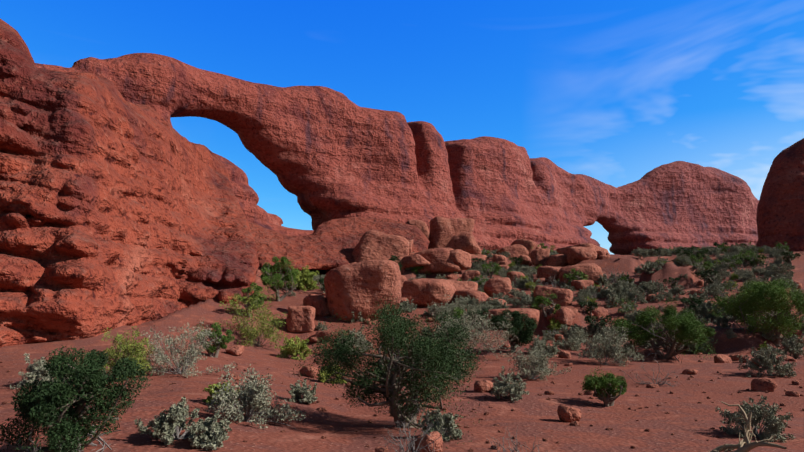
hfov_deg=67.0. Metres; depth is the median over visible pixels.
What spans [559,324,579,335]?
brush
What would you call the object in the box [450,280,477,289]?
boulder
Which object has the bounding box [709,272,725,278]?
brush
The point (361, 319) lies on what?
brush
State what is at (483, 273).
brush
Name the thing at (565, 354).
stone
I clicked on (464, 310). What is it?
brush
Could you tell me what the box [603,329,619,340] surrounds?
brush
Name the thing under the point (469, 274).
boulder
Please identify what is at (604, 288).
brush
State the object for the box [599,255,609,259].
boulder
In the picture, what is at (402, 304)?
brush
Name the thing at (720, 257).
brush
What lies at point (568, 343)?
brush
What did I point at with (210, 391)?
ephedra shrub
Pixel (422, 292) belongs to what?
boulder
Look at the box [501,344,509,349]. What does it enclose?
stone
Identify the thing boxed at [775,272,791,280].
brush
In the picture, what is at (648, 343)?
brush
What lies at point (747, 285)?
brush
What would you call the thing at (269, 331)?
ephedra shrub
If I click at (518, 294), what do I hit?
brush
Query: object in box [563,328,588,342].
brush
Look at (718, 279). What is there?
brush
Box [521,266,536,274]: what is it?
brush
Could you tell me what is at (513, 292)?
brush
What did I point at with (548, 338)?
brush
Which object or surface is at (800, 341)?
brush
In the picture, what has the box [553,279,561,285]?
brush
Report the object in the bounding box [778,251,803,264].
brush
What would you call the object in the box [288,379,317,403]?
sagebrush
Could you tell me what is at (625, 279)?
brush
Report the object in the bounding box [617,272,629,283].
brush
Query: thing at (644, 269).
brush
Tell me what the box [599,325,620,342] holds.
brush
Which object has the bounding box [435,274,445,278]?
brush
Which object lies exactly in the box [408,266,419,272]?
brush
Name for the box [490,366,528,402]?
sagebrush
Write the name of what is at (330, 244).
rock formation
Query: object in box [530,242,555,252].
juniper
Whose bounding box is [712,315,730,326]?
brush
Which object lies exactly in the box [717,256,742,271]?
brush
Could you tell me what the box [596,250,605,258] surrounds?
boulder
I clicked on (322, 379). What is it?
ephedra shrub
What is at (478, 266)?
brush
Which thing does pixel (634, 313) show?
brush
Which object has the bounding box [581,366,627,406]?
shrub
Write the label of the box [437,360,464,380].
sagebrush
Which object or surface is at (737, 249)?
brush
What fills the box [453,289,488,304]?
boulder
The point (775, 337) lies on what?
brush
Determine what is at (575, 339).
brush
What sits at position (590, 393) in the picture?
stone
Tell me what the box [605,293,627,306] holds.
brush
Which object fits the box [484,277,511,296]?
boulder
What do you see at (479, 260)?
brush
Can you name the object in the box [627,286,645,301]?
brush
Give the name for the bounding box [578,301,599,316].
brush
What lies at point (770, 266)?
brush
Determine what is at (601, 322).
brush
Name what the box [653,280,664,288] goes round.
brush
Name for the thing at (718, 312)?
brush
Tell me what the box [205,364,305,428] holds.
sagebrush
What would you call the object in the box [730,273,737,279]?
brush
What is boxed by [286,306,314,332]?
boulder
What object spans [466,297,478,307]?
brush
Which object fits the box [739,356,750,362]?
stone
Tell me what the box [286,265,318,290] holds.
ephedra shrub
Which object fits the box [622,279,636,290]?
brush
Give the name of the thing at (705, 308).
brush
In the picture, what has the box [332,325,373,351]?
sagebrush
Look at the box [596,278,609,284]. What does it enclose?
brush
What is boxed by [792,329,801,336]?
stone
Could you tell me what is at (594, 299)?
brush
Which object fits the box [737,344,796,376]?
sagebrush
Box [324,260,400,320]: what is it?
boulder
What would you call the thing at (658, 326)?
brush
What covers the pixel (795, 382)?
stone
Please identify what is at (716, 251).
brush
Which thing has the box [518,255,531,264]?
boulder
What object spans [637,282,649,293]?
brush
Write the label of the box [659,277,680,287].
brush
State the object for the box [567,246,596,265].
boulder
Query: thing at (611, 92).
sky
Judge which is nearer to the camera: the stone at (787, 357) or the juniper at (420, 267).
the stone at (787, 357)
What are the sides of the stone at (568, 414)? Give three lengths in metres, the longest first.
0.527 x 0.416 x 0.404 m
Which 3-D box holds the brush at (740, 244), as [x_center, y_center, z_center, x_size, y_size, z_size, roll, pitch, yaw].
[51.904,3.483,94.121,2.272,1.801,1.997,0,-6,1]
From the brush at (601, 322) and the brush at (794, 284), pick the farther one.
the brush at (794, 284)
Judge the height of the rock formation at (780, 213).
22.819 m
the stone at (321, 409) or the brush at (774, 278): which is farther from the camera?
the brush at (774, 278)
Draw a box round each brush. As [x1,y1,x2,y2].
[313,274,324,283]
[315,321,326,330]
[317,278,324,288]
[345,312,364,321]
[398,302,409,312]
[403,298,416,312]
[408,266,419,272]
[423,304,436,315]
[432,306,452,319]
[433,303,449,316]
[434,319,455,336]
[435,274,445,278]
[445,316,473,330]
[452,298,471,308]
[456,295,467,306]
[457,305,475,319]
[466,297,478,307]
[471,258,486,264]
[472,275,487,287]
[473,262,484,269]
[474,301,491,312]
[478,268,488,276]
[484,305,502,310]
[488,298,501,308]
[497,292,511,303]
[497,301,509,308]
[498,251,510,257]
[508,257,521,264]
[508,288,516,296]
[511,297,528,307]
[513,277,523,286]
[514,290,523,297]
[515,283,522,288]
[519,292,535,307]
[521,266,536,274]
[522,278,540,288]
[525,282,536,289]
[542,335,551,342]
[545,319,562,332]
[546,331,559,337]
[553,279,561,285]
[556,337,579,350]
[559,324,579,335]
[560,284,574,290]
[563,267,587,285]
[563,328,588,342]
[565,325,585,335]
[568,334,582,350]
[570,324,588,333]
[572,328,591,337]
[573,290,593,300]
[576,294,587,305]
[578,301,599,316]
[583,285,597,297]
[584,315,612,330]
[585,296,597,302]
[587,321,607,337]
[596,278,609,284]
[596,284,611,297]
[596,290,609,297]
[598,274,611,284]
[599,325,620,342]
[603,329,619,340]
[605,287,624,298]
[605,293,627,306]
[609,273,617,281]
[609,279,621,287]
[614,285,629,296]
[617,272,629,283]
[617,300,637,315]
[618,275,634,282]
[621,339,635,352]
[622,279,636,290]
[623,312,634,321]
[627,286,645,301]
[629,309,642,325]
[633,247,647,254]
[634,266,642,275]
[636,339,656,348]
[637,261,654,273]
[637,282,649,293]
[638,249,649,257]
[638,298,647,303]
[646,260,662,270]
[647,249,656,256]
[647,284,667,294]
[650,291,665,301]
[651,320,666,334]
[653,249,664,255]
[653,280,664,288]
[654,260,664,266]
[656,257,670,262]
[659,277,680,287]
[661,248,671,255]
[665,293,678,301]
[668,284,690,294]
[675,256,694,265]
[680,297,704,312]
[680,307,698,318]
[682,294,696,303]
[688,253,702,262]
[691,269,720,286]
[691,292,710,300]
[692,258,714,270]
[692,263,704,270]
[696,301,719,317]
[698,286,724,297]
[702,312,715,319]
[703,274,725,284]
[707,281,728,294]
[709,247,720,255]
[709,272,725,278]
[712,304,724,312]
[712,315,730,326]
[713,260,728,271]
[715,243,729,252]
[715,309,729,321]
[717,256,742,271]
[718,255,728,260]
[718,281,737,290]
[720,269,729,276]
[724,328,736,338]
[727,243,744,246]
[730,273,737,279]
[732,246,743,253]
[732,266,741,272]
[736,269,755,280]
[738,257,751,266]
[738,278,760,291]
[740,269,755,276]
[744,252,768,265]
[750,258,763,266]
[751,265,766,275]
[756,341,770,352]
[757,275,768,282]
[762,330,779,340]
[763,262,776,274]
[767,247,779,255]
[770,275,790,286]
[771,335,803,358]
[772,264,792,276]
[773,247,786,252]
[774,241,789,250]
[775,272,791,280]
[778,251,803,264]
[778,278,797,291]
[779,262,794,269]
[783,333,803,347]
[788,314,803,327]
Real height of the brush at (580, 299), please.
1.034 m
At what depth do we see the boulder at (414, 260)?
65.91 m
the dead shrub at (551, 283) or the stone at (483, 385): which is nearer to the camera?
the stone at (483, 385)
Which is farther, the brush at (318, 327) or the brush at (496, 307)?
the brush at (496, 307)
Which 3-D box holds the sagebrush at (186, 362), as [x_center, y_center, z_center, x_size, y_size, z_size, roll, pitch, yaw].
[-5.971,3.277,16.050,2.628,1.728,2.287,-4,-7,33]
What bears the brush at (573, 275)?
on the terrain
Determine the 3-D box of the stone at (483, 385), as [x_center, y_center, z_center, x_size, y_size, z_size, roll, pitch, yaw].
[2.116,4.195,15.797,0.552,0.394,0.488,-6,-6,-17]
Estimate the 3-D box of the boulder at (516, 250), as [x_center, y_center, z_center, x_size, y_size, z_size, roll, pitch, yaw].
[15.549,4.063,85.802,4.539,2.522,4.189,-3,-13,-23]
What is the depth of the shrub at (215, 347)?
21.66 m
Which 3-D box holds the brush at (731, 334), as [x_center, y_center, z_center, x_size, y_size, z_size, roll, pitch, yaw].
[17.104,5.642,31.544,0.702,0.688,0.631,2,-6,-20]
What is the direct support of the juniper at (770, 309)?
on the terrain
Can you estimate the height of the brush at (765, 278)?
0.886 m
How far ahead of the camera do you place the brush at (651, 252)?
71.79 m
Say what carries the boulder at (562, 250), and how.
on the terrain
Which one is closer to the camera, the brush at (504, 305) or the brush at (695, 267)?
the brush at (504, 305)
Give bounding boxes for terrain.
[0,252,803,451]
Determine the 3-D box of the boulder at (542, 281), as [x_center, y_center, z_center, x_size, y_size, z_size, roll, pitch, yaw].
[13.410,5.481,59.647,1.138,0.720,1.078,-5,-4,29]
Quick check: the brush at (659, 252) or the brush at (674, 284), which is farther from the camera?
the brush at (659, 252)
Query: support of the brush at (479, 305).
on the terrain
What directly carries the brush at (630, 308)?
on the terrain
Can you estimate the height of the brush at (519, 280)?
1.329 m
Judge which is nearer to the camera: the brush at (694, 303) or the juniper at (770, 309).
the juniper at (770, 309)
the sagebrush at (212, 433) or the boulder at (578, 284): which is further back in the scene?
the boulder at (578, 284)
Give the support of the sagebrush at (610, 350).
on the terrain
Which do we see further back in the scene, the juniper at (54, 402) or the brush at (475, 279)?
the brush at (475, 279)
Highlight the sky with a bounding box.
[0,0,803,253]
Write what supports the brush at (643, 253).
on the terrain
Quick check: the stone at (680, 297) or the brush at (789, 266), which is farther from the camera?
the brush at (789, 266)
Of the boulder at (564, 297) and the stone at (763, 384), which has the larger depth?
the boulder at (564, 297)
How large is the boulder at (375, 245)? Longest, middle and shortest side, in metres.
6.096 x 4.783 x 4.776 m
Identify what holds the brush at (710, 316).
on the terrain
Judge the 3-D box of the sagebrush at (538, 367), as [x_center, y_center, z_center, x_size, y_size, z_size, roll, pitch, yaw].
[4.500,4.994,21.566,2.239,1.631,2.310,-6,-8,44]
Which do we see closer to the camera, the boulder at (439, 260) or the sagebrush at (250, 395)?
the sagebrush at (250, 395)
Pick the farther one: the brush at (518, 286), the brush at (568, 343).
the brush at (518, 286)
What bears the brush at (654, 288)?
on the terrain
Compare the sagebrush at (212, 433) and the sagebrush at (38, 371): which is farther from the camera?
the sagebrush at (38, 371)
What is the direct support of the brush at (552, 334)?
on the terrain
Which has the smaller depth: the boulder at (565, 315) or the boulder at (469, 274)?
the boulder at (565, 315)
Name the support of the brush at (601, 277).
on the terrain
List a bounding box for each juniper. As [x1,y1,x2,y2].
[0,345,152,451]
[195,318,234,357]
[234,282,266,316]
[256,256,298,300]
[292,294,488,447]
[389,255,402,270]
[416,266,430,274]
[443,307,465,323]
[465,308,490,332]
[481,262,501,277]
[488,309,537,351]
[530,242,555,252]
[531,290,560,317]
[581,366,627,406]
[612,297,726,362]
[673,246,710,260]
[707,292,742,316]
[713,241,727,246]
[720,277,803,346]
[735,249,755,261]
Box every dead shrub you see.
[0,417,109,451]
[382,396,446,451]
[487,426,539,451]
[532,276,570,287]
[598,266,620,283]
[620,351,679,386]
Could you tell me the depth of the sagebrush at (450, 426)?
9.68 m
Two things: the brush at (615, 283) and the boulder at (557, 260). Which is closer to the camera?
the brush at (615, 283)
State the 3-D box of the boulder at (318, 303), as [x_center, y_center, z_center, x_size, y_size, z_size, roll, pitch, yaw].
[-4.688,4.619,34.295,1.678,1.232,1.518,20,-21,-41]
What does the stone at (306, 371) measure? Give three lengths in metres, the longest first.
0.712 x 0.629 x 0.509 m
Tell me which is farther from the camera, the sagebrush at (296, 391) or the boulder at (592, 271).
the boulder at (592, 271)
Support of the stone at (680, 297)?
on the terrain
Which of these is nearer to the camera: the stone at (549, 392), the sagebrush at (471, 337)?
the stone at (549, 392)
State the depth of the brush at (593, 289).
50.08 m
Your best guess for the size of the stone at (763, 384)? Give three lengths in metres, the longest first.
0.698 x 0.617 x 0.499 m
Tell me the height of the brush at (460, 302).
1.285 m
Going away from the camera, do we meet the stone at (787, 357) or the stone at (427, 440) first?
the stone at (427, 440)
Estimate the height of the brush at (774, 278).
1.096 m
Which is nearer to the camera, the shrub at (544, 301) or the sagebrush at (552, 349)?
the sagebrush at (552, 349)
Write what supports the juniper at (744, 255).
on the terrain
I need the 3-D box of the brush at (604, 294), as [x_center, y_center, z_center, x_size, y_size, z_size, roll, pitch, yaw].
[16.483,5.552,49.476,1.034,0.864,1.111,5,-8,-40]
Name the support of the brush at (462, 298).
on the terrain
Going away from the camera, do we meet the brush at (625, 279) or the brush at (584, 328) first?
the brush at (584, 328)
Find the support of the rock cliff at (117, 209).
on the terrain
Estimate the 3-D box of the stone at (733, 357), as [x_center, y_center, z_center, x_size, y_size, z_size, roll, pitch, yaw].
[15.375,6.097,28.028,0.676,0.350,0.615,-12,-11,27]
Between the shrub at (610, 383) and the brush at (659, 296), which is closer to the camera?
the shrub at (610, 383)
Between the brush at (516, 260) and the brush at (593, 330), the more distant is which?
the brush at (516, 260)
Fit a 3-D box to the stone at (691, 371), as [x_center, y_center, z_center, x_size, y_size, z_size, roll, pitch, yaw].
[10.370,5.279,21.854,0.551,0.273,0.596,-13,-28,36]
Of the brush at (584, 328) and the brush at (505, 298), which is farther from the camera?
the brush at (505, 298)
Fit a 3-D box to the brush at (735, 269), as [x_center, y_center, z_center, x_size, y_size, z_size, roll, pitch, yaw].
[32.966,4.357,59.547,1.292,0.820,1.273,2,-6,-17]
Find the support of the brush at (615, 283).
on the terrain
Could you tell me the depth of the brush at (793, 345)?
28.50 m
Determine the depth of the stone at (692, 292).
49.27 m
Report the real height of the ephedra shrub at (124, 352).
1.345 m
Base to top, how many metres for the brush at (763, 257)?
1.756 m
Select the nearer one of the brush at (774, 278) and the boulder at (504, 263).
the brush at (774, 278)
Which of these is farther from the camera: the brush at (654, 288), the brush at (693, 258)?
the brush at (693, 258)
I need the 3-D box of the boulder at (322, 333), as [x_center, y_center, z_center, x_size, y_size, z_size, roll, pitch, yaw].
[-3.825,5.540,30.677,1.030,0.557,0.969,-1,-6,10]
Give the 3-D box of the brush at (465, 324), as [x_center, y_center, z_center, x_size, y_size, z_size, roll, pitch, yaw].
[3.019,5.415,32.566,1.787,1.210,1.530,-6,-8,44]
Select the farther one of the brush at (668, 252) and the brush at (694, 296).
the brush at (668, 252)
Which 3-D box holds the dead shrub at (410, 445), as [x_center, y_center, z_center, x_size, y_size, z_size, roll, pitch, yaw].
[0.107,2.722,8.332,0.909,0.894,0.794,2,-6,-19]
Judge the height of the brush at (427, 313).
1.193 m
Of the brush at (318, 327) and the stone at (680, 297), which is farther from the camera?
the stone at (680, 297)
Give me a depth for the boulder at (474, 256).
79.22 m
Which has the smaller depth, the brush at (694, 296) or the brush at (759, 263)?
the brush at (694, 296)
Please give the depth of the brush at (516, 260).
76.14 m
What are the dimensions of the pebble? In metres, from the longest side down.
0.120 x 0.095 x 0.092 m
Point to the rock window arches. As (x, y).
(323, 154)
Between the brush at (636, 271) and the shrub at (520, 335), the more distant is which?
the brush at (636, 271)
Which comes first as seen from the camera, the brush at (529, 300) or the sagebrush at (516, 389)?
the sagebrush at (516, 389)
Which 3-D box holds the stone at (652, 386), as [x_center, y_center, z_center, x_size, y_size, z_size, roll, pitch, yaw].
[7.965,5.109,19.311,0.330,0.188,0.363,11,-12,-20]
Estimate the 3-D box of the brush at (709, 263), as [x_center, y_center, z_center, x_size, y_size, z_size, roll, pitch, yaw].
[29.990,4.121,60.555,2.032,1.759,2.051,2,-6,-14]
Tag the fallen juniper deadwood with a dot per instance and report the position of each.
(745, 444)
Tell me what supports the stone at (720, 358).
on the terrain
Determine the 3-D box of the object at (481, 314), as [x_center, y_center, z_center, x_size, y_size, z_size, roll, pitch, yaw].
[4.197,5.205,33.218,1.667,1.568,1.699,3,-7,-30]
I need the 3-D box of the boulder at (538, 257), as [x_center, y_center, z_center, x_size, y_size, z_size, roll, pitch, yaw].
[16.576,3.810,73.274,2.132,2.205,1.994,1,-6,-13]
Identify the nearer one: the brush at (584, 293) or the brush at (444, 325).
the brush at (444, 325)
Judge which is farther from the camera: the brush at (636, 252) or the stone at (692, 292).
the brush at (636, 252)
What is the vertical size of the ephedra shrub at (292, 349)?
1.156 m
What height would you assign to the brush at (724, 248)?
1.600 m
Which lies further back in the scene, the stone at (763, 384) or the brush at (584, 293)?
the brush at (584, 293)
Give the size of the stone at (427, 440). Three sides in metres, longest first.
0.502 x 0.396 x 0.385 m
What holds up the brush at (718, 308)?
on the terrain
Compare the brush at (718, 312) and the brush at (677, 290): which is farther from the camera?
the brush at (677, 290)
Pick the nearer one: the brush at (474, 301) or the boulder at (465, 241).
the brush at (474, 301)
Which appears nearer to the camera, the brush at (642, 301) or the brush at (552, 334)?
the brush at (552, 334)
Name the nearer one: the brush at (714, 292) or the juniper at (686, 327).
the juniper at (686, 327)
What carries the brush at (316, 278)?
on the terrain
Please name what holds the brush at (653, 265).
on the terrain
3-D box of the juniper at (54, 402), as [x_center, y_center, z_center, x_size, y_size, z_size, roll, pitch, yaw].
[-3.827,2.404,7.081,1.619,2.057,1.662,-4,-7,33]
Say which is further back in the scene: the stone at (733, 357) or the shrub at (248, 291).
the shrub at (248, 291)
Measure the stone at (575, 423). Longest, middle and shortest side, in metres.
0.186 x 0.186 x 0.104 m
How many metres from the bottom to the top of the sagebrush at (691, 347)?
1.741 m
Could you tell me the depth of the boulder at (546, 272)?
60.22 m
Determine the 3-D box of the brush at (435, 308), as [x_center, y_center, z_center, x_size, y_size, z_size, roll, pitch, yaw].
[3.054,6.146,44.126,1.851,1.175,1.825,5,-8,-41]
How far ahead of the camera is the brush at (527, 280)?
57.14 m
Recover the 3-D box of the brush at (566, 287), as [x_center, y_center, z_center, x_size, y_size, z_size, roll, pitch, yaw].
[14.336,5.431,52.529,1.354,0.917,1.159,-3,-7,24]
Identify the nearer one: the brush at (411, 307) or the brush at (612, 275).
the brush at (411, 307)
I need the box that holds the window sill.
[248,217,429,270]
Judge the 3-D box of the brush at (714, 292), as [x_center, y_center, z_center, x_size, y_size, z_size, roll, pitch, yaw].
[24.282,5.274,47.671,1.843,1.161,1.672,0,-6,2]
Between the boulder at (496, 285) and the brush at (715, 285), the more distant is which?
the boulder at (496, 285)
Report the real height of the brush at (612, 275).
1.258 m
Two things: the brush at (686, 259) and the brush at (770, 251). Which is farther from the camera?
the brush at (770, 251)
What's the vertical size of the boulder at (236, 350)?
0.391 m
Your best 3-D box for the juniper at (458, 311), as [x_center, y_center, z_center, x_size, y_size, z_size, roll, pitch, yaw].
[3.051,5.225,33.096,1.829,1.722,1.303,6,-8,-44]
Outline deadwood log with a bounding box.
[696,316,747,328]
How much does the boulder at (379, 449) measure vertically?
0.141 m
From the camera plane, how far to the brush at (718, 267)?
61.31 m
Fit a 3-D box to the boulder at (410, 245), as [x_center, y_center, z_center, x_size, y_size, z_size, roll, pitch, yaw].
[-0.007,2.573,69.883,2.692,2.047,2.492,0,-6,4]
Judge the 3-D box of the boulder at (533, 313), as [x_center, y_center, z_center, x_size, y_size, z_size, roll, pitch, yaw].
[6.386,5.476,35.796,3.142,1.250,4.057,1,-6,-8]
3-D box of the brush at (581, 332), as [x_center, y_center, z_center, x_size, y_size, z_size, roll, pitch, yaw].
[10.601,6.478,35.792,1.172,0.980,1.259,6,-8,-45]
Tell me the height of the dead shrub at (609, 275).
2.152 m
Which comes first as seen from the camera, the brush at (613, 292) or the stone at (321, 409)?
the stone at (321, 409)
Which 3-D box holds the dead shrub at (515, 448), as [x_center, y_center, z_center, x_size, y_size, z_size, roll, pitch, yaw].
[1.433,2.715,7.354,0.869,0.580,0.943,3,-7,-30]
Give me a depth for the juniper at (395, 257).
64.24 m
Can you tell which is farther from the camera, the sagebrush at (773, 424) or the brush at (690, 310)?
the brush at (690, 310)
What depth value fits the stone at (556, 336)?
36.48 m
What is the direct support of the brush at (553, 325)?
on the terrain
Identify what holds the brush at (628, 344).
on the terrain
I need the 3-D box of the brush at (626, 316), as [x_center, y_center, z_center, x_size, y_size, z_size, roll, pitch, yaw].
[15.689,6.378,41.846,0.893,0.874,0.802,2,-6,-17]
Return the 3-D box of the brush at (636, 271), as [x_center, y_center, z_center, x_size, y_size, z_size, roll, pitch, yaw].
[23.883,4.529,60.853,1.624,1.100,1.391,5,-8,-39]
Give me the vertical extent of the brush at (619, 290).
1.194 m
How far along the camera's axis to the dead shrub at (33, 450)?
6.71 m
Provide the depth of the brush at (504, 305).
45.54 m
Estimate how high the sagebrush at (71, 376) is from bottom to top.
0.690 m
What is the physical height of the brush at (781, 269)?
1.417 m
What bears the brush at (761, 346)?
on the terrain
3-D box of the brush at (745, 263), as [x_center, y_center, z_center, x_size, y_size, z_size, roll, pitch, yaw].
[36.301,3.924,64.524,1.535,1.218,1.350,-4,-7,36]
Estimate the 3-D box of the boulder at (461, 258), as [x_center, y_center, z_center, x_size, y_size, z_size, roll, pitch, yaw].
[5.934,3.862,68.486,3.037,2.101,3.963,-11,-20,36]
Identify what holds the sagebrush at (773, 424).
on the terrain
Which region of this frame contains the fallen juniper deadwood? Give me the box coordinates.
[710,401,786,451]
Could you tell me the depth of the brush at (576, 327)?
37.32 m
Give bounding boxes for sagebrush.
[10,353,56,389]
[48,363,105,393]
[134,397,208,445]
[140,317,237,377]
[188,411,231,449]
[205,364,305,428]
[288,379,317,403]
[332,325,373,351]
[418,408,462,441]
[427,294,513,358]
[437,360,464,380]
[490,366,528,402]
[505,343,571,381]
[524,330,563,357]
[576,325,643,366]
[666,335,713,353]
[715,394,794,442]
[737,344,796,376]
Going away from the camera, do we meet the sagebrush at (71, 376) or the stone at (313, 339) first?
the sagebrush at (71, 376)
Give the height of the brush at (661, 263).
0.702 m
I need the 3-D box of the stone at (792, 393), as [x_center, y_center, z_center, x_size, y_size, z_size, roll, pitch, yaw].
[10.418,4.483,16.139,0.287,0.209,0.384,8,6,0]
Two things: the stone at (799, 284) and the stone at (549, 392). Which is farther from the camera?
the stone at (799, 284)
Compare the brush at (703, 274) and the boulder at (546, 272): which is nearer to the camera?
the brush at (703, 274)
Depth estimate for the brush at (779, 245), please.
76.43 m
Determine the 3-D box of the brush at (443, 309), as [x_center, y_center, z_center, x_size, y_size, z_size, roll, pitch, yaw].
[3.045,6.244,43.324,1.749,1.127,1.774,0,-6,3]
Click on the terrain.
(532, 415)
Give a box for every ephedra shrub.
[101,326,155,381]
[202,381,238,403]
[219,286,287,349]
[276,336,311,359]
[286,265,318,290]
[316,362,346,383]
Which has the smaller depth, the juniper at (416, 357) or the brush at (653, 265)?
the juniper at (416, 357)
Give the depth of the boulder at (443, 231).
80.75 m
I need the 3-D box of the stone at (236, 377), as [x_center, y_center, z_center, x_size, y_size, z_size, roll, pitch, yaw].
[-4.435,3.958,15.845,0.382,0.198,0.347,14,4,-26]
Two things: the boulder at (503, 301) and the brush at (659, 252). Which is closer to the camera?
the boulder at (503, 301)
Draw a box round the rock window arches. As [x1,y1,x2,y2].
[35,53,758,254]
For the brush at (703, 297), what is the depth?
45.34 m
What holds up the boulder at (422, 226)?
on the terrain
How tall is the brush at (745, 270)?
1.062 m
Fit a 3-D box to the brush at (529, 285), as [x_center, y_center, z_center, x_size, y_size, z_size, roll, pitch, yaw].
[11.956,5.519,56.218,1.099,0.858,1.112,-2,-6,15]
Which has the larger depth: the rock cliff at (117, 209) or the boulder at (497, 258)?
the boulder at (497, 258)
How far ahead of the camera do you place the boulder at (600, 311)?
42.77 m
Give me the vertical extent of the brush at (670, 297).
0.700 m
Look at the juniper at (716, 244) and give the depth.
100.62 m
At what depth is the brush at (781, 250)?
73.89 m
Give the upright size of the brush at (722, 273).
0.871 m
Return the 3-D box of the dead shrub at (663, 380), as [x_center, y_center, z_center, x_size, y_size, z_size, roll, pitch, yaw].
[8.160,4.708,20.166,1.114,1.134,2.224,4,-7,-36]
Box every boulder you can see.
[225,345,244,355]
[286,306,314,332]
[303,295,328,315]
[315,330,335,340]
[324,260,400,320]
[352,230,408,273]
[375,447,387,451]
[401,275,406,287]
[401,278,455,306]
[402,254,429,267]
[406,220,428,237]
[408,240,413,252]
[414,248,461,273]
[428,216,473,248]
[446,232,481,253]
[449,249,471,269]
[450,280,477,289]
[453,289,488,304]
[461,270,479,280]
[471,254,486,263]
[483,308,539,327]
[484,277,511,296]
[484,298,506,304]
[492,254,506,263]
[496,244,528,260]
[498,261,510,264]
[498,265,509,270]
[507,271,524,283]
[511,239,540,255]
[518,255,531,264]
[530,248,549,265]
[533,278,544,283]
[533,285,572,305]
[537,266,560,282]
[547,254,568,266]
[552,307,577,326]
[556,243,608,254]
[559,263,602,284]
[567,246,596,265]
[571,280,593,289]
[592,307,607,317]
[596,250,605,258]
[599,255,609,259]
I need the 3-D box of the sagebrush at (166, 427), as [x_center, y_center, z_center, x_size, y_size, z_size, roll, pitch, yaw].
[-3.099,2.670,8.230,0.993,0.744,0.877,3,-7,-24]
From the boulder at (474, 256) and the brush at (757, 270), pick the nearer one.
the brush at (757, 270)
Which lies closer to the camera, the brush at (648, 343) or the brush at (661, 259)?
the brush at (648, 343)
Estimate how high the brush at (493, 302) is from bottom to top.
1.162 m
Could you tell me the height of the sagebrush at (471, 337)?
2.869 m
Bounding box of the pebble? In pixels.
[491,444,498,449]
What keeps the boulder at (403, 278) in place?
on the terrain
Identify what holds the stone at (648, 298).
on the terrain
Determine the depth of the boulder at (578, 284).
54.01 m
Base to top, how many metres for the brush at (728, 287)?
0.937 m
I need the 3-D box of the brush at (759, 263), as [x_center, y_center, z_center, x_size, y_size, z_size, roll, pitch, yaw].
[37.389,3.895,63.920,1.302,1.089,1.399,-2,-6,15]
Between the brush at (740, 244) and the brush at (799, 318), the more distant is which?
the brush at (740, 244)
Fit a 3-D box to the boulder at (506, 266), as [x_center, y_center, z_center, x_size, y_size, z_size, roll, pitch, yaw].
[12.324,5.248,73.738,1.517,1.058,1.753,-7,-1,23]
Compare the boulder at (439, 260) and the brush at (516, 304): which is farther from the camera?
the boulder at (439, 260)
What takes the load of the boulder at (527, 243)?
on the terrain
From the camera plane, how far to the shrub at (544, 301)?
39.67 m
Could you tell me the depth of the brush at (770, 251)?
72.26 m
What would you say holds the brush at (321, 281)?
on the terrain
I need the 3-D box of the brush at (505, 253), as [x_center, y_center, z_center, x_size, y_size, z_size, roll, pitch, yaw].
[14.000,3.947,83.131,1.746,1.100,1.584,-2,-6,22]
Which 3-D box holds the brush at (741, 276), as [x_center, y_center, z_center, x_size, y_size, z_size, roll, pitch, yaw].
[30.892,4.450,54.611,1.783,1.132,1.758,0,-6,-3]
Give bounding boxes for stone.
[224,374,239,379]
[299,366,318,377]
[309,336,320,342]
[317,407,325,410]
[407,431,442,451]
[474,380,493,392]
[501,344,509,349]
[544,391,554,394]
[554,334,563,340]
[557,405,581,422]
[558,351,570,358]
[569,421,579,425]
[584,391,595,394]
[646,294,656,300]
[646,384,659,387]
[676,295,688,299]
[682,369,697,374]
[687,289,696,294]
[714,354,731,362]
[728,354,739,360]
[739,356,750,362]
[751,378,776,391]
[778,355,793,360]
[785,391,799,396]
[789,280,801,288]
[791,380,799,384]
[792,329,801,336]

